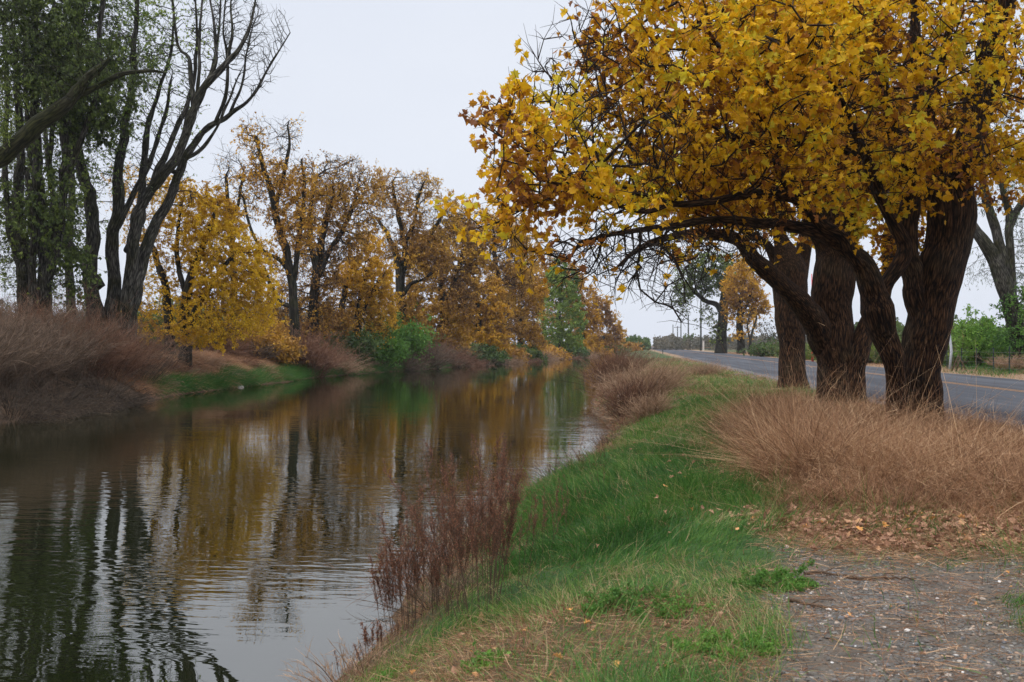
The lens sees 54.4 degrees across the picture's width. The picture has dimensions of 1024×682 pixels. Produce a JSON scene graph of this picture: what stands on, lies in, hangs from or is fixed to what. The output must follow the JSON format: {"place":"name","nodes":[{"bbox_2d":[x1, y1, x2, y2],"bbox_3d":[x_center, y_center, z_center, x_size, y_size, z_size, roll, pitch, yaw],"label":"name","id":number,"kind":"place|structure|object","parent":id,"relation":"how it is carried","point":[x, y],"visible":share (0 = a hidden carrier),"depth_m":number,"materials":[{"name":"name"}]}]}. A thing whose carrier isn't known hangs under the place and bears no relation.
{"place":"outdoors","nodes":[
{"label":"outdoors","id":0,"kind":"place"},
{"bbox_2d":[0,355,620,681],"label":"water","id":1,"kind":"structure","parent":0,"point":[198,537],"depth_m":15.93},
{"bbox_2d":[0,346,1023,681],"bbox_3d":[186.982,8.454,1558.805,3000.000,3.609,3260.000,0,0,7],"label":"ground","id":2,"kind":"structure","parent":0,"point":[840,656],"depth_m":6.29,"materials":[{"name":"soil"}]},
{"bbox_2d":[0,294,91,377],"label":"brush thicket","id":3,"kind":"object","parent":2,"relation":"on","point":[9,363],"visible":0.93,"depth_m":35.80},
{"bbox_2d":[0,280,99,335],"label":"brush thicket","id":4,"kind":"object","parent":2,"relation":"on","point":[37,309],"visible":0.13,"depth_m":43.80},
{"bbox_2d":[0,292,103,391],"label":"brush thicket","id":5,"kind":"object","parent":2,"relation":"on","point":[17,371],"visible":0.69,"depth_m":37.29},
{"bbox_2d":[0,369,117,425],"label":"brush thicket","id":6,"kind":"object","parent":2,"relation":"on","point":[41,411],"visible":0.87,"depth_m":34.54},
{"bbox_2d":[0,282,136,388],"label":"brush thicket","id":7,"kind":"object","parent":2,"relation":"on","point":[63,364],"visible":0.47,"depth_m":40.17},
{"bbox_2d":[0,281,140,379],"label":"brush thicket","id":8,"kind":"object","parent":2,"relation":"on","point":[89,350],"visible":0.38,"depth_m":43.06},
{"bbox_2d":[0,357,151,414],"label":"brush thicket","id":9,"kind":"object","parent":2,"relation":"on","point":[96,400],"visible":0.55,"depth_m":38.58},
{"bbox_2d":[0,0,161,325],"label":"willow","id":10,"kind":"object","parent":2,"relation":"on","point":[47,241],"visible":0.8,"depth_m":45.33,"materials":[{"name":"green plant"}]},
{"bbox_2d":[5,283,171,378],"bbox_3d":[-19.745,-0.477,44.871,8.882,4.610,7.759,0,0,-18],"label":"brush thicket","id":11,"kind":"object","parent":2,"relation":"on","point":[100,362],"visible":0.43,"depth_m":44.76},
{"bbox_2d":[0,0,178,185],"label":"willow","id":12,"kind":"object","parent":2,"relation":"on","point":[31,130],"visible":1,"depth_m":35.95,"materials":[{"name":"green plant"}]},
{"bbox_2d":[0,0,185,323],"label":"willow","id":13,"kind":"object","parent":2,"relation":"on","point":[69,196],"visible":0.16,"depth_m":59.95,"materials":[{"name":"green plant"}]},
{"bbox_2d":[37,366,175,407],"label":"brush thicket","id":14,"kind":"object","parent":2,"relation":"on","point":[135,399],"visible":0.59,"depth_m":42.25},
{"bbox_2d":[22,285,193,379],"bbox_3d":[-19.227,-0.330,46.916,8.362,5.079,8.528,0,0,-7],"label":"brush thicket","id":15,"kind":"object","parent":2,"relation":"on","point":[141,363],"visible":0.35,"depth_m":46.76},
{"bbox_2d":[69,305,207,383],"bbox_3d":[-19.096,0.424,49.481,7.484,4.662,6.885,0,0,45],"label":"brush thicket","id":16,"kind":"object","parent":2,"relation":"on","point":[153,372],"visible":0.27,"depth_m":49.52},
{"bbox_2d":[45,0,292,343],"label":"cottonwood","id":17,"kind":"object","parent":2,"relation":"on","point":[137,262],"visible":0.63,"depth_m":49.97,"materials":[{"name":"grey plant"}]},
{"bbox_2d":[0,297,352,347],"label":"distant woods","id":18,"kind":"object","parent":2,"relation":"on","point":[15,303],"visible":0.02,"depth_m":196.17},
{"bbox_2d":[137,298,241,350],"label":"understory shrub","id":19,"kind":"object","parent":2,"relation":"on","point":[155,318],"visible":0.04,"depth_m":67.65,"materials":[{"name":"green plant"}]},
{"bbox_2d":[100,161,286,367],"bbox_3d":[-18.665,-4.492,58.163,11.090,12.458,6.877,0,0,7],"label":"yellow tree","id":20,"kind":"object","parent":2,"relation":"on","point":[205,236],"visible":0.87,"depth_m":57.29,"materials":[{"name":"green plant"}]},
{"bbox_2d":[140,302,260,349],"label":"understory shrub","id":21,"kind":"object","parent":2,"relation":"on","point":[213,327],"visible":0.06,"depth_m":70.62,"materials":[{"name":"brown plant"}]},
{"bbox_2d":[192,347,234,369],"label":"dry tussock","id":22,"kind":"object","parent":2,"relation":"on","point":[216,363],"visible":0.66,"depth_m":61.74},
{"bbox_2d":[192,326,266,359],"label":"brush thicket","id":23,"kind":"object","parent":2,"relation":"on","point":[239,351],"visible":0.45,"depth_m":69.03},
{"bbox_2d":[205,138,260,320],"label":"oak tree","id":24,"kind":"object","parent":2,"relation":"on","point":[231,184],"visible":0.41,"depth_m":87.92,"materials":[{"name":"brown plant"}]},
{"bbox_2d":[228,337,284,361],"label":"brush thicket","id":25,"kind":"object","parent":2,"relation":"on","point":[262,354],"visible":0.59,"depth_m":72.23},
{"bbox_2d":[85,346,451,398],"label":"dry grass","id":26,"kind":"structure","parent":2,"relation":"on","point":[232,360],"depth_m":60.47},
{"bbox_2d":[233,321,308,365],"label":"shrub","id":27,"kind":"object","parent":2,"relation":"on","point":[289,345],"visible":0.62,"depth_m":74.08,"materials":[{"name":"yellow plant"}]},
{"bbox_2d":[223,111,325,364],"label":"oak tree","id":28,"kind":"object","parent":2,"relation":"on","point":[283,229],"visible":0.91,"depth_m":79.70,"materials":[{"name":"brown plant"}]},
{"bbox_2d":[263,321,336,369],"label":"brush thicket","id":29,"kind":"object","parent":2,"relation":"on","point":[303,344],"visible":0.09,"depth_m":78.76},
{"bbox_2d":[142,360,465,396],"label":"grass","id":30,"kind":"structure","parent":2,"relation":"on","point":[290,370],"depth_m":62.39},
{"bbox_2d":[262,300,373,377],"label":"brush thicket","id":31,"kind":"object","parent":2,"relation":"on","point":[319,360],"visible":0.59,"depth_m":79.58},
{"bbox_2d":[261,149,392,350],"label":"oak tree","id":32,"kind":"object","parent":2,"relation":"on","point":[333,195],"visible":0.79,"depth_m":87.60,"materials":[{"name":"brown plant"}]},
{"bbox_2d":[315,335,372,374],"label":"brush thicket","id":33,"kind":"object","parent":2,"relation":"on","point":[352,364],"visible":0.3,"depth_m":86.05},
{"bbox_2d":[304,321,396,366],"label":"green shrub","id":34,"kind":"object","parent":2,"relation":"on","point":[355,344],"visible":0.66,"depth_m":90.41,"materials":[{"name":"green plant"}]},
{"bbox_2d":[280,633,424,681],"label":"waterside weed","id":35,"kind":"object","parent":2,"relation":"on","point":[347,668],"visible":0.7,"depth_m":7.12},
{"bbox_2d":[320,224,402,352],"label":"golden tree","id":36,"kind":"object","parent":2,"relation":"on","point":[368,292],"visible":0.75,"depth_m":95.11,"materials":[{"name":"yellow plant"}]},
{"bbox_2d":[360,619,384,657],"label":"dried weed","id":37,"kind":"object","parent":2,"relation":"on","point":[380,629],"visible":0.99,"depth_m":7.29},
{"bbox_2d":[352,330,411,366],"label":"green shrub","id":38,"kind":"object","parent":2,"relation":"on","point":[391,354],"visible":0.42,"depth_m":95.79,"materials":[{"name":"green plant"}]},
{"bbox_2d":[367,537,405,641],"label":"dried weed","id":39,"kind":"object","parent":2,"relation":"on","point":[386,587],"visible":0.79,"depth_m":8.09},
{"bbox_2d":[370,665,410,681],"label":"leafy weed","id":40,"kind":"object","parent":2,"relation":"on","point":[384,674],"visible":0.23,"depth_m":6.08,"materials":[{"name":"green plant"}]},
{"bbox_2d":[372,494,431,632],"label":"dried weed","id":41,"kind":"object","parent":2,"relation":"on","point":[412,566],"visible":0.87,"depth_m":7.98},
{"bbox_2d":[362,300,445,359],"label":"green shrub","id":42,"kind":"object","parent":2,"relation":"on","point":[414,338],"visible":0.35,"depth_m":102.88,"materials":[{"name":"green plant"}]},
{"bbox_2d":[324,520,483,610],"bbox_3d":[-0.944,2.231,9.944,1.911,1.008,1.444,0,0,-16],"label":"waterside weed","id":43,"kind":"object","parent":2,"relation":"on","point":[406,572],"visible":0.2,"depth_m":9.86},
{"bbox_2d":[386,345,437,370],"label":"brush thicket","id":44,"kind":"object","parent":2,"relation":"on","point":[411,366],"visible":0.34,"depth_m":101.04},
{"bbox_2d":[361,167,471,352],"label":"oak tree","id":45,"kind":"object","parent":2,"relation":"on","point":[420,249],"visible":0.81,"depth_m":105.34,"materials":[{"name":"brown plant"}]},
{"bbox_2d":[334,553,514,628],"bbox_3d":[-0.671,2.237,8.701,1.390,0.994,1.338,0,0,42],"label":"waterside weed","id":46,"kind":"object","parent":2,"relation":"on","point":[430,594],"visible":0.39,"depth_m":8.70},
{"bbox_2d":[409,536,449,616],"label":"dried weed","id":47,"kind":"object","parent":2,"relation":"on","point":[436,574],"visible":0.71,"depth_m":8.19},
{"bbox_2d":[409,468,478,616],"bbox_3d":[-0.511,1.583,7.772,0.590,1.224,0.395,0,0,-2],"label":"dried weed","id":48,"kind":"object","parent":2,"relation":"on","point":[443,546],"visible":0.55,"depth_m":7.80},
{"bbox_2d":[409,333,480,368],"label":"brush thicket","id":49,"kind":"object","parent":2,"relation":"on","point":[436,351],"visible":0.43,"depth_m":107.37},
{"bbox_2d":[405,218,489,353],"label":"oak tree","id":50,"kind":"object","parent":2,"relation":"on","point":[444,309],"visible":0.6,"depth_m":120.82,"materials":[{"name":"brown plant"}]},
{"bbox_2d":[423,336,483,366],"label":"brush thicket","id":51,"kind":"object","parent":2,"relation":"on","point":[464,356],"visible":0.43,"depth_m":116.80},
{"bbox_2d":[382,429,529,622],"bbox_3d":[-0.365,1.377,7.430,0.990,1.463,0.824,0,0,42],"label":"dried weed","id":52,"kind":"object","parent":2,"relation":"on","point":[456,525],"visible":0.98,"depth_m":7.36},
{"bbox_2d":[448,267,514,351],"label":"golden tree","id":53,"kind":"object","parent":2,"relation":"on","point":[488,316],"visible":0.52,"depth_m":137.01,"materials":[{"name":"yellow plant"}]},
{"bbox_2d":[454,341,512,363],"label":"green shrub","id":54,"kind":"object","parent":2,"relation":"on","point":[498,356],"visible":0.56,"depth_m":133.27,"materials":[{"name":"green plant"}]},
{"bbox_2d":[459,641,511,673],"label":"leafy weed","id":55,"kind":"object","parent":2,"relation":"on","point":[487,662],"visible":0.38,"depth_m":5.62,"materials":[{"name":"green plant"}]},
{"bbox_2d":[445,460,542,510],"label":"waterside weed","id":56,"kind":"object","parent":2,"relation":"on","point":[494,489],"visible":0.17,"depth_m":13.85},
{"bbox_2d":[448,205,541,344],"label":"oak tree","id":57,"kind":"object","parent":2,"relation":"on","point":[507,268],"visible":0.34,"depth_m":149.26,"materials":[{"name":"brown plant"}]},
{"bbox_2d":[464,461,527,606],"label":"dried weed","id":58,"kind":"object","parent":2,"relation":"on","point":[512,512],"visible":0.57,"depth_m":7.60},
{"bbox_2d":[481,489,540,595],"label":"dried weed","id":59,"kind":"object","parent":2,"relation":"on","point":[534,521],"visible":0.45,"depth_m":7.91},
{"bbox_2d":[501,340,531,362],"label":"green shrub","id":60,"kind":"object","parent":2,"relation":"on","point":[519,353],"visible":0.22,"depth_m":145.17,"materials":[{"name":"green plant"}]},
{"bbox_2d":[495,260,553,350],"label":"golden tree","id":61,"kind":"object","parent":2,"relation":"on","point":[533,332],"visible":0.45,"depth_m":161.70,"materials":[{"name":"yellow plant"}]},
{"bbox_2d":[508,340,548,360],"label":"green shrub","id":62,"kind":"object","parent":2,"relation":"on","point":[534,352],"visible":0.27,"depth_m":158.18,"materials":[{"name":"green plant"}]},
{"bbox_2d":[521,448,575,483],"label":"waterside weed","id":63,"kind":"object","parent":2,"relation":"on","point":[547,466],"visible":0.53,"depth_m":17.15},
{"bbox_2d":[530,486,566,555],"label":"dried weed","id":64,"kind":"object","parent":2,"relation":"on","point":[544,519],"visible":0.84,"depth_m":9.33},
{"bbox_2d":[517,240,580,344],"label":"oak tree","id":65,"kind":"object","parent":2,"relation":"on","point":[540,267],"visible":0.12,"depth_m":224.34,"materials":[{"name":"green plant"}]},
{"bbox_2d":[526,340,571,359],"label":"bush","id":66,"kind":"object","parent":2,"relation":"on","point":[559,352],"visible":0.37,"depth_m":177.80,"materials":[{"name":"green plant"}]},
{"bbox_2d":[543,480,569,540],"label":"dried weed","id":67,"kind":"object","parent":2,"relation":"on","point":[565,512],"visible":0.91,"depth_m":10.03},
{"bbox_2d":[534,259,588,350],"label":"willow","id":68,"kind":"object","parent":2,"relation":"on","point":[560,335],"visible":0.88,"depth_m":187.49,"materials":[{"name":"green plant"}]},
{"bbox_2d":[551,342,592,357],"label":"green shrub","id":69,"kind":"object","parent":2,"relation":"on","point":[581,351],"visible":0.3,"depth_m":199.99,"materials":[{"name":"green plant"}]},
{"bbox_2d":[559,264,606,351],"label":"golden tree","id":70,"kind":"object","parent":2,"relation":"on","point":[587,333],"visible":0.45,"depth_m":226.59,"materials":[{"name":"brown plant"}]},
{"bbox_2d":[584,287,622,350],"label":"golden tree","id":71,"kind":"object","parent":2,"relation":"on","point":[606,320],"visible":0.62,"depth_m":256.63,"materials":[{"name":"brown plant"}]},
{"bbox_2d":[549,336,662,389],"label":"dry bush","id":72,"kind":"object","parent":2,"relation":"on","point":[611,370],"visible":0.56,"depth_m":49.50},
{"bbox_2d":[581,410,643,433],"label":"waterside weed","id":73,"kind":"object","parent":2,"relation":"on","point":[626,424],"visible":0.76,"depth_m":26.57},
{"bbox_2d":[578,368,650,401],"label":"dry bush","id":74,"kind":"object","parent":2,"relation":"on","point":[607,383],"visible":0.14,"depth_m":40.94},
{"bbox_2d":[608,309,627,344],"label":"golden tree","id":75,"kind":"object","parent":2,"relation":"on","point":[622,330],"visible":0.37,"depth_m":278.27,"materials":[{"name":"yellow plant"}]},
{"bbox_2d":[585,334,651,349],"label":"distant woods","id":76,"kind":"object","parent":2,"relation":"on","point":[633,338],"visible":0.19,"depth_m":332.30,"materials":[{"name":"green plant"}]},
{"bbox_2d":[588,341,666,375],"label":"dry bush","id":77,"kind":"object","parent":2,"relation":"on","point":[634,358],"visible":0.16,"depth_m":59.63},
{"bbox_2d":[572,363,703,429],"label":"dry bush","id":78,"kind":"object","parent":2,"relation":"on","point":[624,394],"visible":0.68,"depth_m":30.75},
{"bbox_2d":[578,346,706,418],"bbox_3d":[4.198,1.492,34.876,5.222,2.847,4.665,0,0,7],"label":"dry bush","id":79,"kind":"object","parent":2,"relation":"on","point":[662,378],"visible":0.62,"depth_m":34.72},
{"bbox_2d":[605,385,682,423],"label":"dry bush","id":80,"kind":"object","parent":2,"relation":"on","point":[644,411],"visible":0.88,"depth_m":27.72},
{"bbox_2d":[578,577,715,623],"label":"leafy weed","id":81,"kind":"object","parent":2,"relation":"on","point":[617,593],"visible":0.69,"depth_m":6.02,"materials":[{"name":"green plant"}]},
{"bbox_2d":[625,354,701,386],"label":"dry bush","id":82,"kind":"object","parent":2,"relation":"on","point":[670,375],"visible":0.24,"depth_m":36.77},
{"bbox_2d":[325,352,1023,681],"bbox_3d":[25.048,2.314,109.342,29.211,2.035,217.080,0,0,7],"label":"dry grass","id":83,"kind":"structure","parent":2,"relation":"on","point":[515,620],"depth_m":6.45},
{"bbox_2d":[340,360,1023,681],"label":"grass","id":84,"kind":"structure","parent":2,"relation":"on","point":[612,474],"depth_m":8.57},
{"bbox_2d":[355,494,1023,681],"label":"straw litter","id":85,"kind":"object","parent":2,"relation":"on","point":[858,544],"visible":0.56,"depth_m":6.32,"materials":[{"name":"beige plant"}]},
{"bbox_2d":[680,359,730,375],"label":"dry bush","id":86,"kind":"object","parent":2,"relation":"on","point":[710,369],"visible":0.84,"depth_m":51.76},
{"bbox_2d":[670,244,747,352],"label":"oak tree","id":87,"kind":"object","parent":2,"relation":"on","point":[721,331],"visible":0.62,"depth_m":194.27,"materials":[{"name":"green plant"}]},
{"bbox_2d":[410,429,1023,681],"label":"leaf litter","id":88,"kind":"object","parent":2,"relation":"on","point":[871,540],"visible":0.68,"depth_m":8.36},
{"bbox_2d":[663,624,783,663],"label":"leafy weed","id":89,"kind":"object","parent":2,"relation":"on","point":[715,634],"visible":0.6,"depth_m":5.14,"materials":[{"name":"green plant"}]},
{"bbox_2d":[424,0,1023,423],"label":"autumn tree","id":90,"kind":"object","parent":2,"relation":"on","point":[934,170],"visible":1,"depth_m":14.65,"materials":[{"name":"yellow plant"}]},
{"bbox_2d":[653,333,807,349],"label":"distant woods","id":91,"kind":"object","parent":2,"relation":"on","point":[671,341],"visible":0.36,"depth_m":330.25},
{"bbox_2d":[718,252,773,353],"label":"oak tree","id":92,"kind":"object","parent":2,"relation":"on","point":[750,291],"visible":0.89,"depth_m":183.72,"materials":[{"name":"orange plant"}]},
{"bbox_2d":[739,301,764,353],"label":"oak tree","id":93,"kind":"object","parent":2,"relation":"on","point":[750,335],"visible":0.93,"depth_m":169.87,"materials":[{"name":"orange plant"}]},
{"bbox_2d":[704,557,818,594],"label":"leafy weed","id":94,"kind":"object","parent":2,"relation":"on","point":[756,581],"visible":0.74,"depth_m":6.63,"materials":[{"name":"green plant"}]},
{"bbox_2d":[752,317,777,342],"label":"tree","id":95,"kind":"object","parent":2,"relation":"on","point":[765,329],"visible":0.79,"depth_m":149.75,"materials":[{"name":"green plant"}]},
{"bbox_2d":[675,88,864,389],"bbox_3d":[9.419,-4.034,36.021,7.231,11.942,7.306,0,0,7],"label":"autumn tree","id":96,"kind":"object","parent":2,"relation":"on","point":[794,267],"visible":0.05,"depth_m":35.62,"materials":[{"name":"brown plant"}]},
{"bbox_2d":[736,335,806,356],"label":"scrub bush","id":97,"kind":"object","parent":2,"relation":"on","point":[762,349],"visible":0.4,"depth_m":138.61,"materials":[{"name":"green plant"}]},
{"bbox_2d":[559,306,1023,526],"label":"dry grass","id":98,"kind":"structure","parent":2,"relation":"on","point":[820,443],"depth_m":11.07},
{"bbox_2d":[773,573,821,592],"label":"leafy weed","id":99,"kind":"object","parent":2,"relation":"on","point":[791,579],"visible":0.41,"depth_m":6.54,"materials":[{"name":"green plant"}]},
{"bbox_2d":[614,0,1023,403],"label":"autumn tree","id":100,"kind":"object","parent":2,"relation":"on","point":[827,303],"visible":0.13,"depth_m":26.41,"materials":[{"name":"brown plant"}]},
{"bbox_2d":[772,355,1023,376],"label":"grass","id":101,"kind":"structure","parent":2,"relation":"on","point":[989,369],"depth_m":56.80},
{"bbox_2d":[869,338,956,363],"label":"scrub bush","id":102,"kind":"object","parent":2,"relation":"on","point":[874,354],"visible":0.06,"depth_m":83.85,"materials":[{"name":"green plant"}]},
{"bbox_2d":[854,318,1006,350],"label":"distant woods","id":103,"kind":"object","parent":2,"relation":"on","point":[900,326],"visible":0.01,"depth_m":153.19,"materials":[{"name":"green plant"}]},
{"bbox_2d":[868,346,1023,372],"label":"wire fence","id":104,"kind":"object","parent":2,"relation":"on","point":[976,359],"visible":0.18,"depth_m":60.29,"materials":[{"name":"grey metal"}]},
{"bbox_2d":[947,346,1007,367],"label":"scrub bush","id":105,"kind":"object","parent":2,"relation":"on","point":[972,363],"visible":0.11,"depth_m":71.35,"materials":[{"name":"green plant"}]},
{"bbox_2d":[949,303,1008,366],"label":"bush","id":106,"kind":"object","parent":2,"relation":"on","point":[982,343],"visible":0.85,"depth_m":68.62,"materials":[{"name":"green plant"}]},
{"bbox_2d":[942,65,1023,361],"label":"eucalyptus tree","id":107,"kind":"object","parent":2,"relation":"on","point":[999,255],"visible":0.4,"depth_m":61.77,"materials":[{"name":"grey plant"}]},
{"bbox_2d":[977,352,1023,370],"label":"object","id":108,"kind":"object","parent":2,"relation":"on","point":[1002,363],"visible":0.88,"depth_m":59.73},
{"bbox_2d":[989,282,1023,369],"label":"bush","id":109,"kind":"object","parent":2,"relation":"on","point":[1006,344],"visible":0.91,"depth_m":61.43,"materials":[{"name":"green plant"}]},
{"bbox_2d":[0,0,1023,345],"label":"sky","id":110,"kind":"structure","parent":0,"point":[388,83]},
{"bbox_2d":[651,347,1023,429],"bbox_3d":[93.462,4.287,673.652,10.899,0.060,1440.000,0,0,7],"label":"road","id":111,"kind":"structure","parent":0,"point":[758,365],"depth_m":39.13,"materials":[{"name":"asphalt"}]},
{"bbox_2d":[677,356,1015,429],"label":"road shoulder","id":112,"kind":"object","parent":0,"point":[758,374],"visible":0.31,"depth_m":56.13},
{"bbox_2d":[734,539,1023,681],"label":"gravel","id":113,"kind":"structure","parent":0,"point":[960,625],"depth_m":5.71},
{"bbox_2d":[844,573,915,579],"bbox_3d":[2.511,1.610,6.806,0.465,0.040,0.102,0,0,3],"label":"fallen stick","id":114,"kind":"object","parent":113,"relation":"on","point":[862,578],"visible":0.91,"depth_m":6.79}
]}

